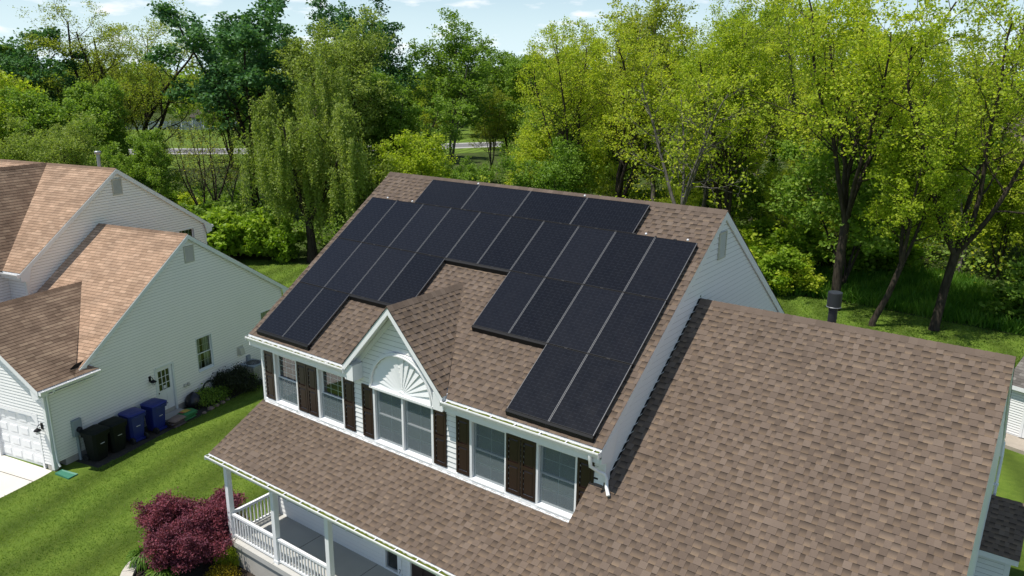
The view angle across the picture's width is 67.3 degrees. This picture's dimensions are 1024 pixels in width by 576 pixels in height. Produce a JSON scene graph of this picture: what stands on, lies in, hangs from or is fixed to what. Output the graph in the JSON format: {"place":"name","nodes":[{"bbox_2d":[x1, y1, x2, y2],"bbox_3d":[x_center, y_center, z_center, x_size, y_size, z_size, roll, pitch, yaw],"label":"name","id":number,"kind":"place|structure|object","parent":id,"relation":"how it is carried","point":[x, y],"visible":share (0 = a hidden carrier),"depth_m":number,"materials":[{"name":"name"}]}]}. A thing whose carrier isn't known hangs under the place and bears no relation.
{"place":"outdoors","nodes":[
{"label":"outdoors","id":0,"kind":"place"},
{"bbox_2d":[0,455,50,497],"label":"driveway","id":1,"kind":"structure","parent":0,"point":[9,483],"depth_m":25.82,"materials":[{"name":"concrete"}]},
{"bbox_2d":[99,125,599,170],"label":"meadow","id":2,"kind":"structure","parent":0,"point":[466,132],"depth_m":144.92,"materials":[{"name":"green plant"}]},
{"bbox_2d":[0,260,1023,575],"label":"lawn","id":3,"kind":"structure","parent":0,"point":[1010,482],"depth_m":25.14,"materials":[{"name":"green plant"}]},
{"bbox_2d":[0,66,66,161],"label":"green tree","id":4,"kind":"object","parent":3,"relation":"on","point":[21,86],"visible":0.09,"depth_m":58.12,"materials":[{"name":"green plant"}]},
{"bbox_2d":[0,111,112,167],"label":"green tree","id":5,"kind":"object","parent":3,"relation":"on","point":[73,146],"visible":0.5,"depth_m":52.68,"materials":[{"name":"green plant"}]},
{"bbox_2d":[0,85,121,165],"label":"green tree","id":6,"kind":"object","parent":3,"relation":"on","point":[45,108],"visible":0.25,"depth_m":57.79,"materials":[{"name":"green plant"}]},
{"bbox_2d":[0,385,269,575],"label":"turf","id":7,"kind":"structure","parent":3,"relation":"on","point":[114,470],"depth_m":24.54,"materials":[{"name":"green plant"}]},
{"bbox_2d":[0,151,288,470],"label":"neighbour house","id":8,"kind":"structure","parent":3,"relation":"on","point":[120,291],"depth_m":29.75,"materials":[{"name":"beige plastic"}]},
{"bbox_2d":[0,405,47,468],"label":"garage door","id":9,"kind":"structure","parent":8,"relation":"in","point":[18,439],"depth_m":26.41,"materials":[{"name":"white paint"}]},
{"bbox_2d":[154,362,178,409],"bbox_3d":[-13.536,3.938,30.036,0.135,2.010,0.940,7,17,22],"label":"side door","id":10,"kind":"structure","parent":8,"relation":"in","point":[164,375],"depth_m":30.11,"materials":[{"name":"white paint"}]},
{"bbox_2d":[76,381,262,467],"bbox_3d":[-12.452,4.766,31.278,1.180,0.001,10.900,7,17,22],"label":"side bed","id":11,"kind":"object","parent":3,"relation":"on","point":[118,454],"visible":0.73,"depth_m":27.88,"materials":[{"name":"brown soil"}]},
{"bbox_2d":[79,424,109,460],"bbox_3d":[-14.465,5.402,26.740,0.789,1.164,0.742,7,17,20],"label":"trash cart","id":12,"kind":"object","parent":11,"relation":"on","point":[95,438],"visible":1,"depth_m":26.52,"materials":[{"name":"black plastic"}]},
{"bbox_2d":[98,416,126,452],"bbox_3d":[-14.161,5.231,27.374,0.789,1.164,0.742,8,17,25],"label":"trash cart","id":13,"kind":"object","parent":11,"relation":"on","point":[117,435],"visible":0.75,"depth_m":27.17,"materials":[{"name":"black plastic"}]},
{"bbox_2d":[117,407,148,444],"bbox_3d":[-13.814,5.029,28.118,0.789,1.164,0.742,9,17,27],"label":"recycling cart","id":14,"kind":"object","parent":11,"relation":"on","point":[134,417],"visible":0.96,"depth_m":27.92,"materials":[{"name":"blue plastic"}]},
{"bbox_2d":[140,398,169,433],"bbox_3d":[-13.410,4.803,28.954,0.789,1.164,0.742,6,16,18],"label":"recycling cart","id":15,"kind":"object","parent":11,"relation":"on","point":[154,408],"visible":0.99,"depth_m":28.74,"materials":[{"name":"blue plastic"}]},
{"bbox_2d":[207,360,262,397],"bbox_3d":[-11.828,3.955,32.559,2.591,1.721,1.906,8,17,24],"label":"yew bush","id":16,"kind":"object","parent":11,"relation":"on","point":[235,378],"visible":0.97,"depth_m":32.28,"materials":[{"name":"green plant"}]},
{"bbox_2d":[134,552,254,575],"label":"planting bed","id":17,"kind":"object","parent":3,"relation":"on","point":[201,569],"visible":0.05,"depth_m":20.91,"materials":[{"name":"brown soil"}]},
{"bbox_2d":[124,485,252,574],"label":"red maple","id":18,"kind":"object","parent":17,"relation":"on","point":[183,533],"visible":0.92,"depth_m":20.66,"materials":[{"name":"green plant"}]},
{"bbox_2d":[233,210,306,264],"bbox_3d":[-17.835,-3.684,55.721,6.433,3.613,5.203,9,17,27],"label":"wild shrub","id":19,"kind":"object","parent":3,"relation":"on","point":[280,242],"visible":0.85,"depth_m":54.37,"materials":[{"name":"green plant"}]},
{"bbox_2d":[204,172,1023,575],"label":"shingled house","id":20,"kind":"structure","parent":3,"relation":"on","point":[748,426],"depth_m":15.94,"materials":[{"name":"brown"}]},
{"bbox_2d":[272,353,299,410],"bbox_3d":[-6.004,2.498,20.826,1.003,1.464,0.325,12,19,35],"label":"window","id":21,"kind":"structure","parent":20,"relation":"in","point":[285,372],"depth_m":20.93,"materials":[{"name":"white glass"}]},
{"bbox_2d":[316,368,345,428],"bbox_3d":[-4.557,2.798,19.808,1.013,1.464,0.325,12,19,35],"label":"window","id":22,"kind":"structure","parent":20,"relation":"in","point":[329,385],"depth_m":19.90,"materials":[{"name":"white glass"}]},
{"bbox_2d":[372,388,433,463],"bbox_3d":[-2.569,3.239,18.308,1.968,1.460,0.155,12,19,35],"label":"window","id":23,"kind":"structure","parent":20,"relation":"in","point":[400,425],"depth_m":18.34,"materials":[{"name":"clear glass"}]},
{"bbox_2d":[469,420,506,492],"bbox_3d":[-0.499,3.668,16.851,1.043,1.460,0.155,12,19,35],"label":"window","id":24,"kind":"structure","parent":20,"relation":"in","point":[487,445],"depth_m":16.90,"materials":[{"name":"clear glass"}]},
{"bbox_2d":[309,183,697,437],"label":"panel rails","id":25,"kind":"object","parent":20,"relation":"attached to","point":[310,345],"visible":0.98,"depth_m":18.51,"materials":[{"name":"silver metal"}]},
{"bbox_2d":[258,282,322,336],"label":"solar panel","id":26,"kind":"object","parent":25,"relation":"attached to","point":[289,310],"visible":1,"depth_m":20.74,"materials":[{"name":"glass"}]},
{"bbox_2d":[283,288,348,345],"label":"solar panel","id":27,"kind":"object","parent":25,"relation":"attached to","point":[314,318],"visible":1,"depth_m":20.14,"materials":[{"name":"glass"}]},
{"bbox_2d":[299,238,360,287],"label":"solar panel","id":28,"kind":"object","parent":25,"relation":"attached to","point":[330,262],"visible":1,"depth_m":21.60,"materials":[{"name":"glass"}]},
{"bbox_2d":[324,242,387,293],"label":"solar panel","id":29,"kind":"object","parent":25,"relation":"attached to","point":[354,269],"visible":1,"depth_m":21.01,"materials":[{"name":"glass"}]},
{"bbox_2d":[338,197,396,241],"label":"solar panel","id":30,"kind":"object","parent":25,"relation":"attached to","point":[366,220],"visible":1,"depth_m":22.46,"materials":[{"name":"glass"}]},
{"bbox_2d":[351,248,415,300],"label":"solar panel","id":31,"kind":"object","parent":25,"relation":"attached to","point":[381,275],"visible":1,"depth_m":20.42,"materials":[{"name":"glass"}]},
{"bbox_2d":[363,201,422,246],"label":"solar panel","id":32,"kind":"object","parent":25,"relation":"attached to","point":[392,224],"visible":1,"depth_m":21.87,"materials":[{"name":"glass"}]},
{"bbox_2d":[379,253,444,303],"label":"solar panel","id":33,"kind":"object","parent":25,"relation":"attached to","point":[415,275],"visible":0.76,"depth_m":19.86,"materials":[{"name":"glass"}]},
{"bbox_2d":[389,204,450,251],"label":"solar panel","id":34,"kind":"object","parent":25,"relation":"attached to","point":[419,229],"visible":1,"depth_m":21.28,"materials":[{"name":"glass"}]},
{"bbox_2d":[414,180,479,208],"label":"solar panel","id":35,"kind":"object","parent":25,"relation":"attached to","point":[449,194],"visible":1,"depth_m":21.97,"materials":[{"name":"glass"}]},
{"bbox_2d":[417,208,479,257],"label":"solar panel","id":36,"kind":"object","parent":25,"relation":"attached to","point":[447,233],"visible":1,"depth_m":20.69,"materials":[{"name":"glass"}]},
{"bbox_2d":[446,212,510,263],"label":"solar panel","id":37,"kind":"object","parent":25,"relation":"attached to","point":[477,239],"visible":1,"depth_m":20.10,"materials":[{"name":"glass"}]},
{"bbox_2d":[462,185,530,216],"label":"solar panel","id":38,"kind":"object","parent":25,"relation":"attached to","point":[497,200],"visible":1,"depth_m":20.97,"materials":[{"name":"glass"}]},
{"bbox_2d":[473,271,544,332],"bbox_3d":[-0.059,0.313,18.088,1.023,0.036,1.760,12,54,35],"label":"solar panel","id":39,"kind":"object","parent":25,"relation":"attached to","point":[508,302],"visible":1,"depth_m":18.06,"materials":[{"name":"glass"}]},
{"bbox_2d":[478,217,543,269],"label":"solar panel","id":40,"kind":"object","parent":25,"relation":"attached to","point":[510,243],"visible":1,"depth_m":19.51,"materials":[{"name":"glass"}]},
{"bbox_2d":[511,221,578,276],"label":"solar panel","id":41,"kind":"object","parent":25,"relation":"attached to","point":[544,249],"visible":1,"depth_m":18.92,"materials":[{"name":"glass"}]},
{"bbox_2d":[509,278,582,342],"bbox_3d":[0.779,0.486,17.498,1.023,0.036,1.760,12,54,35],"label":"solar panel","id":42,"kind":"object","parent":25,"relation":"attached to","point":[545,310],"visible":1,"depth_m":17.47,"materials":[{"name":"glass"}]},
{"bbox_2d":[507,344,586,421],"bbox_3d":[0.744,1.945,16.045,1.023,0.036,1.760,12,54,35],"label":"solar panel","id":43,"kind":"object","parent":25,"relation":"attached to","point":[545,385],"visible":1,"depth_m":16.01,"materials":[{"name":"glass"}]},
{"bbox_2d":[513,191,586,224],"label":"solar panel","id":44,"kind":"object","parent":25,"relation":"attached to","point":[552,207],"visible":1,"depth_m":19.96,"materials":[{"name":"glass"}]},
{"bbox_2d":[546,226,615,283],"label":"solar panel","id":45,"kind":"object","parent":25,"relation":"attached to","point":[580,255],"visible":1,"depth_m":18.33,"materials":[{"name":"glass"}]},
{"bbox_2d":[548,285,622,353],"bbox_3d":[1.618,0.660,16.908,1.023,0.036,1.760,12,54,35],"label":"solar panel","id":46,"kind":"object","parent":25,"relation":"attached to","point":[582,323],"visible":1,"depth_m":16.87,"materials":[{"name":"glass"}]},
{"bbox_2d":[549,354,631,435],"bbox_3d":[1.583,2.119,15.455,1.023,0.036,1.760,12,54,35],"label":"solar panel","id":47,"kind":"object","parent":25,"relation":"attached to","point":[586,401],"visible":1,"depth_m":15.42,"materials":[{"name":"glass"}]},
{"bbox_2d":[570,198,649,233],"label":"solar panel","id":48,"kind":"object","parent":25,"relation":"attached to","point":[618,216],"visible":1,"depth_m":18.95,"materials":[{"name":"glass"}]},
{"bbox_2d":[584,232,654,291],"bbox_3d":[2.491,-0.625,17.771,1.023,0.036,1.760,12,54,35],"label":"solar panel","id":49,"kind":"object","parent":25,"relation":"attached to","point":[615,268],"visible":1,"depth_m":17.74,"materials":[{"name":"glass"}]},
{"bbox_2d":[589,293,665,364],"bbox_3d":[2.456,0.833,16.318,1.023,0.036,1.760,12,54,35],"label":"solar panel","id":50,"kind":"object","parent":25,"relation":"attached to","point":[626,329],"visible":1,"depth_m":16.28,"materials":[{"name":"glass"}]},
{"bbox_2d":[624,237,696,300],"bbox_3d":[3.330,-0.452,17.181,1.023,0.036,1.760,12,54,35],"label":"solar panel","id":51,"kind":"object","parent":25,"relation":"attached to","point":[660,269],"visible":1,"depth_m":17.15,"materials":[{"name":"glass"}]},
{"bbox_2d":[505,408,594,442],"bbox_3d":[0.729,2.736,15.339,2.080,0.163,0.106,12,19,35],"label":"panel skirt","id":52,"kind":"object","parent":20,"relation":"attached to","point":[552,426],"visible":1,"depth_m":15.26,"materials":[{"name":"black metal"}]},
{"bbox_2d":[534,443,577,519],"bbox_3d":[0.932,3.964,15.844,1.033,1.460,0.155,12,19,35],"label":"window","id":53,"kind":"structure","parent":20,"relation":"in","point":[556,470],"depth_m":15.88,"materials":[{"name":"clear glass"}]},
{"bbox_2d":[765,247,826,295],"bbox_3d":[17.287,-1.038,48.919,4.141,2.664,5.069,1,15,1],"label":"wild shrub","id":54,"kind":"object","parent":3,"relation":"on","point":[802,277],"visible":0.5,"depth_m":47.50,"materials":[{"name":"green plant"}]},
{"bbox_2d":[711,0,1007,310],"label":"maple tree","id":55,"kind":"object","parent":3,"relation":"on","point":[833,90],"visible":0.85,"depth_m":40.63,"materials":[{"name":"green plant"}]},
{"bbox_2d":[776,295,1023,366],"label":"turf","id":56,"kind":"structure","parent":3,"relation":"on","point":[901,327],"depth_m":42.36,"materials":[{"name":"green plant"}]},
{"bbox_2d":[858,120,993,326],"bbox_3d":[21.067,-3.166,40.502,6.080,11.369,5.629,-7,17,-26],"label":"maple tree","id":57,"kind":"object","parent":3,"relation":"on","point":[916,210],"visible":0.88,"depth_m":39.50,"materials":[{"name":"green plant"}]},
{"bbox_2d":[843,0,1023,331],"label":"maple tree","id":58,"kind":"object","parent":3,"relation":"on","point":[956,251],"visible":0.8,"depth_m":38.33,"materials":[{"name":"green plant"}]},
{"bbox_2d":[1005,356,1023,454],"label":"garden shed","id":59,"kind":"structure","parent":3,"relation":"on","point":[1014,439],"depth_m":28.91,"materials":[{"name":"white plastic"}]},
{"bbox_2d":[0,0,1023,83],"label":"sky","id":60,"kind":"structure","parent":0,"point":[511,24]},
{"bbox_2d":[140,74,1023,335],"bbox_3d":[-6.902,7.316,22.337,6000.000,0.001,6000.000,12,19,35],"label":"ground","id":61,"kind":"structure","parent":0,"point":[478,158],"depth_m":67.90,"materials":[{"name":"green plant"}]},
{"bbox_2d":[0,26,90,115],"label":"dark tree","id":62,"kind":"object","parent":61,"relation":"on","point":[8,65],"visible":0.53,"depth_m":71.72,"materials":[{"name":"green plant"}]},
{"bbox_2d":[58,75,132,175],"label":"green tree","id":63,"kind":"object","parent":61,"relation":"on","point":[86,94],"visible":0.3,"depth_m":65.48,"materials":[{"name":"green plant"}]},
{"bbox_2d":[11,0,219,166],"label":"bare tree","id":64,"kind":"object","parent":61,"relation":"on","point":[119,55],"visible":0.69,"depth_m":74.22,"materials":[{"name":"green plant"}]},
{"bbox_2d":[86,127,182,198],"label":"green tree","id":65,"kind":"object","parent":61,"relation":"on","point":[145,170],"visible":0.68,"depth_m":58.41,"materials":[{"name":"green plant"}]},
{"bbox_2d":[150,124,233,208],"bbox_3d":[-25.474,-8.314,60.881,6.153,9.318,6.926,0,15,-3],"label":"bare tree","id":66,"kind":"object","parent":61,"relation":"on","point":[191,178],"visible":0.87,"depth_m":61.41,"materials":[{"name":"green plant"}]},
{"bbox_2d":[168,105,252,206],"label":"bare tree","id":67,"kind":"object","parent":61,"relation":"on","point":[215,197],"visible":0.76,"depth_m":66.99,"materials":[{"name":"green plant"}]},
{"bbox_2d":[186,69,254,167],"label":"green tree","id":68,"kind":"object","parent":61,"relation":"on","point":[210,117],"visible":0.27,"depth_m":105.33,"materials":[{"name":"green plant"}]},
{"bbox_2d":[139,0,324,211],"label":"dark tree","id":69,"kind":"object","parent":61,"relation":"on","point":[240,59],"visible":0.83,"depth_m":66.52,"materials":[{"name":"green plant"}]},
{"bbox_2d":[186,204,286,257],"bbox_3d":[-20.433,-3.913,55.646,8.385,4.094,6.782,-13,20,-40],"label":"wild shrub","id":70,"kind":"object","parent":61,"relation":"on","point":[223,234],"visible":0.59,"depth_m":53.86,"materials":[{"name":"green plant"}]},
{"bbox_2d":[123,166,349,250],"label":"undergrowth","id":71,"kind":"object","parent":61,"relation":"on","point":[227,198],"visible":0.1,"depth_m":70.67,"materials":[{"name":"green plant"}]},
{"bbox_2d":[230,51,368,262],"bbox_3d":[-14.438,-8.733,52.975,8.838,14.665,10.047,-6,17,-22],"label":"willow tree","id":72,"kind":"object","parent":61,"relation":"on","point":[308,164],"visible":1,"depth_m":52.18,"materials":[{"name":"green plant"}]},
{"bbox_2d":[269,5,406,220],"bbox_3d":[-15.562,-15.432,68.943,11.610,18.997,18.222,-6,17,-22],"label":"willow tree","id":73,"kind":"object","parent":61,"relation":"on","point":[356,55],"visible":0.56,"depth_m":64.55,"materials":[{"name":"green plant"}]},
{"bbox_2d":[284,0,432,147],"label":"dark tree","id":74,"kind":"object","parent":61,"relation":"on","point":[389,56],"visible":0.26,"depth_m":86.10,"materials":[{"name":"green plant"}]},
{"bbox_2d":[335,151,397,230],"bbox_3d":[-10.205,-6.135,56.117,5.651,8.075,5.243,-1,16,-7],"label":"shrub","id":75,"kind":"object","parent":61,"relation":"on","point":[370,185],"visible":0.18,"depth_m":55.01,"materials":[{"name":"green plant"}]},
{"bbox_2d":[363,128,457,190],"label":"green tree","id":76,"kind":"object","parent":61,"relation":"on","point":[416,161],"visible":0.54,"depth_m":56.83,"materials":[{"name":"green plant"}]},
{"bbox_2d":[348,70,477,171],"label":"dark tree","id":77,"kind":"object","parent":61,"relation":"on","point":[397,122],"visible":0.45,"depth_m":69.02,"materials":[{"name":"green plant"}]},
{"bbox_2d":[402,7,508,168],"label":"slim tree","id":78,"kind":"object","parent":61,"relation":"on","point":[462,51],"visible":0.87,"depth_m":86.51,"materials":[{"name":"green plant"}]},
{"bbox_2d":[444,155,512,184],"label":"bush","id":79,"kind":"object","parent":61,"relation":"on","point":[472,169],"visible":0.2,"depth_m":64.17,"materials":[{"name":"green plant"}]},
{"bbox_2d":[468,80,514,181],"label":"green tree","id":80,"kind":"object","parent":61,"relation":"on","point":[499,131],"visible":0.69,"depth_m":94.81,"materials":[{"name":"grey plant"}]},
{"bbox_2d":[475,47,539,152],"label":"green tree","id":81,"kind":"object","parent":61,"relation":"on","point":[497,80],"visible":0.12,"depth_m":97.68,"materials":[{"name":"green plant"}]},
{"bbox_2d":[498,53,554,148],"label":"green tree","id":82,"kind":"object","parent":61,"relation":"on","point":[514,64],"visible":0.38,"depth_m":91.62,"materials":[{"name":"green plant"}]},
{"bbox_2d":[500,125,557,188],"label":"maple tree","id":83,"kind":"object","parent":61,"relation":"on","point":[533,154],"visible":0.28,"depth_m":62.20,"materials":[{"name":"green plant"}]},
{"bbox_2d":[48,59,1023,135],"bbox_3d":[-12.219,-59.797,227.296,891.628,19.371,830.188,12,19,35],"label":"woods","id":84,"kind":"object","parent":61,"relation":"on","point":[172,104],"visible":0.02,"depth_m":202.37,"materials":[{"name":"green plant"}]},
{"bbox_2d":[496,135,595,193],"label":"maple tree","id":85,"kind":"object","parent":61,"relation":"on","point":[551,173],"visible":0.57,"depth_m":56.45,"materials":[{"name":"green plant"}]},
{"bbox_2d":[507,95,608,192],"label":"green tree","id":86,"kind":"object","parent":61,"relation":"on","point":[589,182],"visible":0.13,"depth_m":66.28,"materials":[{"name":"green plant"}]},
{"bbox_2d":[512,14,620,191],"bbox_3d":[4.214,-12.260,61.233,9.862,17.447,10.705,-4,16,-15],"label":"maple tree","id":87,"kind":"object","parent":61,"relation":"on","point":[564,93],"visible":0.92,"depth_m":59.32,"materials":[{"name":"green plant"}]},
{"bbox_2d":[532,22,622,189],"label":"olive tree","id":88,"kind":"object","parent":61,"relation":"on","point":[580,62],"visible":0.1,"depth_m":76.86,"materials":[{"name":"green plant"}]},
{"bbox_2d":[566,0,702,197],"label":"maple tree","id":89,"kind":"object","parent":61,"relation":"on","point":[650,80],"visible":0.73,"depth_m":56.28,"materials":[{"name":"green plant"}]},
{"bbox_2d":[585,0,710,200],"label":"maple tree","id":90,"kind":"object","parent":61,"relation":"on","point":[653,24],"visible":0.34,"depth_m":69.75,"materials":[{"name":"green plant"}]},
{"bbox_2d":[613,40,772,206],"bbox_3d":[10.877,-8.035,49.978,7.719,15.469,10.030,-4,16,-15],"label":"maple tree","id":91,"kind":"object","parent":61,"relation":"on","point":[684,154],"visible":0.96,"depth_m":49.14,"materials":[{"name":"plant"}]},
{"bbox_2d":[658,53,759,208],"bbox_3d":[16.323,-11.505,62.955,8.319,15.382,10.808,4,16,13],"label":"green tree","id":92,"kind":"object","parent":61,"relation":"on","point":[708,204],"visible":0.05,"depth_m":62.18,"materials":[{"name":"green plant"}]},
{"bbox_2d":[622,0,801,214],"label":"maple tree","id":93,"kind":"object","parent":61,"relation":"on","point":[699,71],"visible":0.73,"depth_m":51.08,"materials":[{"name":"green plant"}]},
{"bbox_2d":[669,0,810,206],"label":"maple tree","id":94,"kind":"object","parent":61,"relation":"on","point":[761,67],"visible":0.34,"depth_m":52.63,"materials":[{"name":"green plant"}]},
{"bbox_2d":[472,168,1023,296],"bbox_3d":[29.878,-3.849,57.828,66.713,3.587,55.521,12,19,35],"label":"undergrowth","id":95,"kind":"object","parent":61,"relation":"on","point":[1007,269],"visible":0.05,"depth_m":54.61,"materials":[{"name":"green plant"}]},
{"bbox_2d":[731,160,832,223],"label":"maple tree","id":96,"kind":"object","parent":61,"relation":"on","point":[751,201],"visible":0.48,"depth_m":59.98,"materials":[{"name":"green plant"}]},
{"bbox_2d":[734,216,831,263],"bbox_3d":[17.481,-2.785,53.640,10.293,3.854,8.326,-5,16,-19],"label":"wild shrub","id":97,"kind":"object","parent":61,"relation":"on","point":[806,243],"visible":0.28,"depth_m":52.13,"materials":[{"name":"green plant"}]},
{"bbox_2d":[747,237,818,290],"bbox_3d":[16.602,-1.420,49.846,5.862,3.131,7.248,-2,16,-11],"label":"wild shrub","id":98,"kind":"object","parent":61,"relation":"on","point":[789,256],"visible":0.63,"depth_m":47.70,"materials":[{"name":"green plant"}]},
{"bbox_2d":[733,0,835,220],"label":"maple tree","id":99,"kind":"object","parent":61,"relation":"on","point":[776,64],"visible":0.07,"depth_m":69.99,"materials":[{"name":"green plant"}]},
{"bbox_2d":[760,162,812,230],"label":"maple tree","id":100,"kind":"object","parent":61,"relation":"on","point":[767,195],"visible":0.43,"depth_m":53.88,"materials":[{"name":"green plant"}]},
{"bbox_2d":[736,0,872,217],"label":"maple tree","id":101,"kind":"object","parent":61,"relation":"on","point":[790,86],"visible":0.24,"depth_m":53.33,"materials":[{"name":"green plant"}]},
{"bbox_2d":[812,210,932,274],"bbox_3d":[25.476,-3.602,56.163,9.991,4.335,12.352,4,16,12],"label":"wild shrub","id":102,"kind":"object","parent":61,"relation":"on","point":[886,261],"visible":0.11,"depth_m":52.29,"materials":[{"name":"green plant"}]},
{"bbox_2d":[757,110,1010,286],"bbox_3d":[21.350,-4.947,46.514,10.404,11.653,13.862,-1,16,-7],"label":"maple tree","id":103,"kind":"object","parent":61,"relation":"on","point":[867,191],"visible":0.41,"depth_m":46.99,"materials":[{"name":"green plant"}]},
{"bbox_2d":[922,19,1023,271],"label":"maple tree","id":104,"kind":"object","parent":61,"relation":"on","point":[962,261],"visible":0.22,"depth_m":50.75,"materials":[{"name":"green plant"}]},
{"bbox_2d":[955,154,1023,279],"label":"maple tree","id":105,"kind":"object","parent":61,"relation":"on","point":[1006,221],"visible":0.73,"depth_m":51.11,"materials":[{"name":"green plant"}]},
{"bbox_2d":[979,256,1023,318],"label":"wild shrub","id":106,"kind":"object","parent":61,"relation":"on","point":[1008,295],"visible":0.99,"depth_m":42.66,"materials":[{"name":"green plant"}]},
{"bbox_2d":[771,261,1023,335],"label":"tall grass","id":107,"kind":"structure","parent":0,"point":[916,292],"depth_m":47.25,"materials":[{"name":"green plant"}]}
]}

